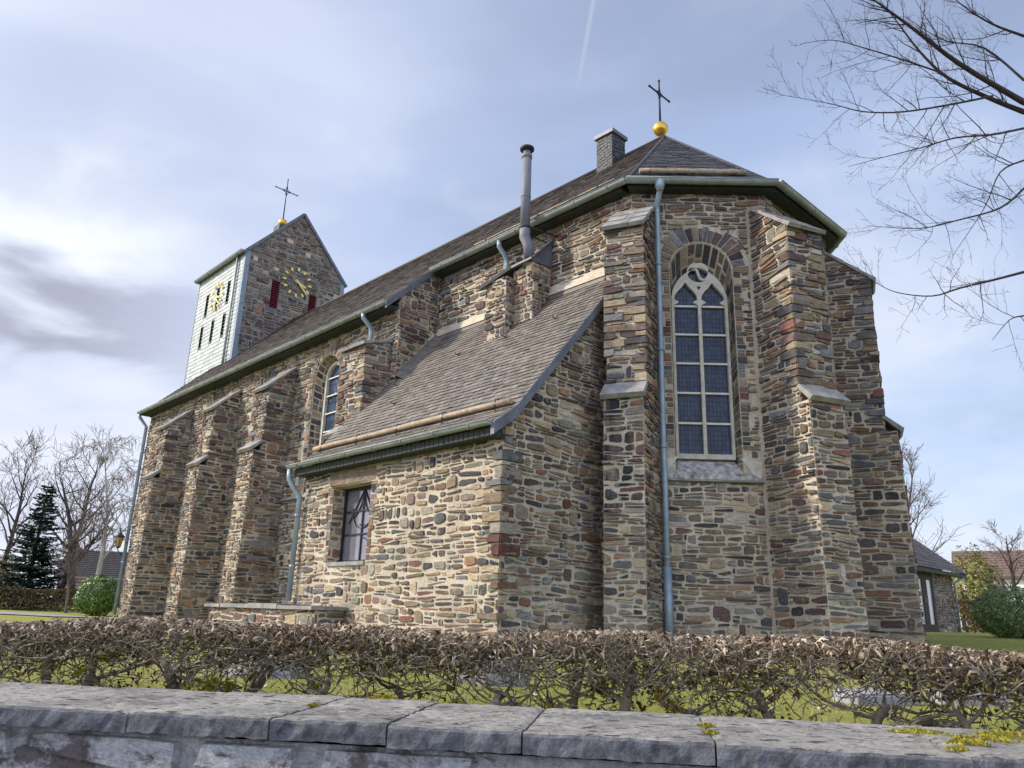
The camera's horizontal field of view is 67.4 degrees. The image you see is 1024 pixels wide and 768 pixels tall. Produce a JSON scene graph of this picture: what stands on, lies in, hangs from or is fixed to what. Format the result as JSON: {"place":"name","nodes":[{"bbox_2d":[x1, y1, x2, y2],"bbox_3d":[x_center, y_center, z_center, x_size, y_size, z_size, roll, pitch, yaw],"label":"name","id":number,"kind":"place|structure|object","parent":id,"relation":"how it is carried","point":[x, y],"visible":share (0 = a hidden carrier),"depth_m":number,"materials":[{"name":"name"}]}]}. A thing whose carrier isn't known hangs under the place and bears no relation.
{"place":"outdoors","nodes":[
{"label":"outdoors","id":0,"kind":"place"},
{"bbox_2d":[0,554,17,597],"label":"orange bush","id":1,"kind":"object","parent":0,"point":[1,569],"visible":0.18,"depth_m":41.66,"materials":[{"name":"brown plant"}]},
{"bbox_2d":[0,611,84,616],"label":"path","id":2,"kind":"structure","parent":0,"point":[19,613],"depth_m":28.34,"materials":[{"name":"grey concrete"}]},
{"bbox_2d":[0,603,1023,731],"bbox_3d":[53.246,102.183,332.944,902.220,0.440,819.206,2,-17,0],"label":"lawn","id":3,"kind":"structure","parent":0,"point":[978,640],"depth_m":5.64,"materials":[{"name":"green plant"}]},
{"bbox_2d":[0,427,58,578],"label":"bare tree","id":4,"kind":"object","parent":3,"relation":"on","point":[14,529],"visible":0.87,"depth_m":46.52,"materials":[{"name":"brown plant"}]},
{"bbox_2d":[0,481,74,608],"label":"fir tree","id":5,"kind":"object","parent":3,"relation":"on","point":[35,547],"visible":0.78,"depth_m":36.71,"materials":[{"name":"green plant"}]},
{"bbox_2d":[0,587,92,611],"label":"hedge","id":6,"kind":"object","parent":3,"relation":"on","point":[45,592],"visible":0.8,"depth_m":34.21,"materials":[{"name":"plant"}]},
{"bbox_2d":[48,526,91,612],"bbox_3d":[-19.161,7.966,33.133,1.438,3.778,1.680,-9,-20,31],"label":"young tree","id":7,"kind":"object","parent":3,"relation":"on","point":[73,559],"visible":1,"depth_m":33.09,"materials":[{"name":"brown plant"}]},
{"bbox_2d":[32,439,127,606],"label":"bare tree","id":8,"kind":"object","parent":3,"relation":"on","point":[70,531],"visible":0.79,"depth_m":46.48,"materials":[{"name":"brown plant"}]},
{"bbox_2d":[36,423,131,605],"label":"bare tree","id":9,"kind":"object","parent":3,"relation":"on","point":[62,580],"visible":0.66,"depth_m":50.31,"materials":[{"name":"brown plant"}]},
{"bbox_2d":[54,550,127,603],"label":"house","id":10,"kind":"structure","parent":3,"relation":"on","point":[110,568],"depth_m":70.01,"materials":[{"name":"stone"}]},
{"bbox_2d":[65,576,123,606],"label":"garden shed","id":11,"kind":"structure","parent":3,"relation":"on","point":[81,578],"depth_m":47.62,"materials":[{"name":"tile"}]},
{"bbox_2d":[72,573,121,615],"bbox_3d":[-16.775,8.532,31.129,1.816,1.766,1.766,2,-17,0],"label":"laurel bush","id":12,"kind":"object","parent":3,"relation":"on","point":[100,606],"visible":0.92,"depth_m":30.66,"materials":[{"name":"green plant"}]},
{"bbox_2d":[54,428,142,599],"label":"weeping birch","id":13,"kind":"object","parent":3,"relation":"on","point":[103,547],"visible":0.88,"depth_m":45.38,"materials":[{"name":"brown plant"}]},
{"bbox_2d":[224,646,305,678],"bbox_3d":[-1.904,2.209,5.894,0.633,0.392,0.460,2,-17,0],"label":"boulder","id":14,"kind":"object","parent":3,"relation":"on","point":[271,677],"visible":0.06,"depth_m":5.75,"materials":[{"name":"grey stone"}]},
{"bbox_2d":[204,603,346,638],"bbox_3d":[-4.116,4.824,15.550,2.529,0.679,4.480,17,-23,-41],"label":"stone light well","id":15,"kind":"object","parent":3,"relation":"on","point":[253,613],"visible":0.52,"depth_m":14.32,"materials":[{"name":"beige stone"}]},
{"bbox_2d":[457,646,529,686],"bbox_3d":[-0.142,2.305,5.989,0.567,0.514,0.397,2,-17,0],"label":"boulder","id":16,"kind":"object","parent":3,"relation":"on","point":[491,676],"visible":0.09,"depth_m":5.85,"materials":[{"name":"grey stone"}]},
{"bbox_2d":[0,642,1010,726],"bbox_3d":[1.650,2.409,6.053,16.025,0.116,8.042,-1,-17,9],"label":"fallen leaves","id":17,"kind":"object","parent":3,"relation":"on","point":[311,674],"visible":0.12,"depth_m":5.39,"materials":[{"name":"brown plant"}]},
{"bbox_2d":[0,615,1023,731],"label":"hedge","id":18,"kind":"object","parent":3,"relation":"on","point":[957,667],"visible":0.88,"depth_m":3.94,"materials":[{"name":"brown plant"}]},
{"bbox_2d":[112,80,926,657],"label":"church","id":19,"kind":"structure","parent":3,"relation":"on","point":[632,390],"depth_m":14.19,"materials":[{"name":"stone"}]},
{"bbox_2d":[114,532,125,558],"bbox_3d":[-14.058,5.809,27.591,0.513,0.947,0.312,12,-19,-30],"label":"wall lantern","id":20,"kind":"object","parent":19,"relation":"attached to","point":[119,537],"depth_m":27.52,"materials":[{"name":"yellow glass"}]},
{"bbox_2d":[302,361,339,495],"bbox_3d":[-4.743,1.097,19.600,0.400,3.570,1.240,17,-23,-41],"label":"window","id":21,"kind":"structure","parent":19,"relation":"in","point":[331,382],"depth_m":20.06,"materials":[{"name":"grey glass"}]},
{"bbox_2d":[326,485,371,565],"bbox_3d":[-2.940,2.654,14.433,0.365,1.500,1.300,17,-23,-41],"label":"window","id":22,"kind":"structure","parent":19,"relation":"in","point":[357,500],"depth_m":14.68,"materials":[{"name":"white glass"}]},
{"bbox_2d":[660,262,761,480],"bbox_3d":[3.518,-0.339,14.109,1.840,4.285,0.450,1,-17,1],"label":"window","id":23,"kind":"structure","parent":19,"relation":"in","point":[703,396],"depth_m":14.19,"materials":[{"name":"glass"}]},
{"bbox_2d":[832,688,920,705],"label":"stone slab","id":24,"kind":"structure","parent":3,"relation":"on","point":[867,694],"depth_m":5.48,"materials":[{"name":"grey stone"}]},
{"bbox_2d":[759,0,1023,369],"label":"beech tree","id":25,"kind":"object","parent":3,"relation":"on","point":[927,38],"visible":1,"depth_m":10.61,"materials":[{"name":"brown plant"}]},
{"bbox_2d":[899,439,968,553],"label":"bare tree","id":26,"kind":"object","parent":3,"relation":"on","point":[910,491],"visible":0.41,"depth_m":49.35,"materials":[{"name":"brown plant"}]},
{"bbox_2d":[912,537,966,631],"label":"stone pavilion","id":27,"kind":"structure","parent":3,"relation":"on","point":[938,600],"depth_m":27.47,"materials":[{"name":"stone"}]},
{"bbox_2d":[917,574,929,631],"bbox_3d":[13.881,7.440,26.030,0.880,1.930,0.105,17,-23,-41],"label":"door","id":28,"kind":"structure","parent":27,"relation":"in","point":[920,577],"depth_m":26.21,"materials":[{"name":"metal"}]},
{"bbox_2d":[923,575,938,631],"bbox_3d":[14.528,7.638,26.623,0.880,1.930,0.105,17,-23,-41],"label":"door","id":29,"kind":"structure","parent":27,"relation":"in","point":[928,580],"depth_m":26.67,"materials":[{"name":"metal"}]},
{"bbox_2d":[927,690,1009,706],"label":"stone slab","id":30,"kind":"structure","parent":3,"relation":"on","point":[969,702],"depth_m":5.56,"materials":[{"name":"grey stone"}]},
{"bbox_2d":[949,542,1004,631],"bbox_3d":[21.501,9.401,35.503,2.278,4.066,2.296,-6,-18,23],"label":"bamboo shrub","id":31,"kind":"object","parent":3,"relation":"on","point":[980,586],"visible":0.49,"depth_m":35.26,"materials":[{"name":"green plant"}]},
{"bbox_2d":[951,550,1023,630],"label":"house","id":32,"kind":"structure","parent":3,"relation":"on","point":[1003,566],"depth_m":60.20,"materials":[{"name":"white paint"}]},
{"bbox_2d":[955,599,1023,632],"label":"hedge","id":33,"kind":"object","parent":3,"relation":"on","point":[966,604],"visible":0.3,"depth_m":32.15,"materials":[{"name":"brown plant"}]},
{"bbox_2d":[960,590,1022,630],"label":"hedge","id":34,"kind":"object","parent":3,"relation":"on","point":[1003,595],"visible":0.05,"depth_m":40.11,"materials":[{"name":"brown plant"}]},
{"bbox_2d":[969,585,1023,638],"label":"round bush","id":35,"kind":"object","parent":3,"relation":"on","point":[1003,629],"visible":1,"depth_m":16.47,"materials":[{"name":"green plant"}]},
{"bbox_2d":[979,520,1023,607],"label":"bare tree","id":36,"kind":"object","parent":3,"relation":"on","point":[1012,568],"visible":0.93,"depth_m":43.68,"materials":[{"name":"brown plant"}]},
{"bbox_2d":[0,0,1023,628],"label":"sky","id":37,"kind":"structure","parent":0,"point":[145,144],"materials":[{"name":"blue"}]},
{"label":"street","id":38,"kind":"structure","parent":0,"visible":0},
{"bbox_2d":[0,682,1023,767],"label":"boundary wall","id":39,"kind":"structure","parent":38,"relation":"on","point":[55,726],"depth_m":2.03,"materials":[{"name":"stone"}]}
]}

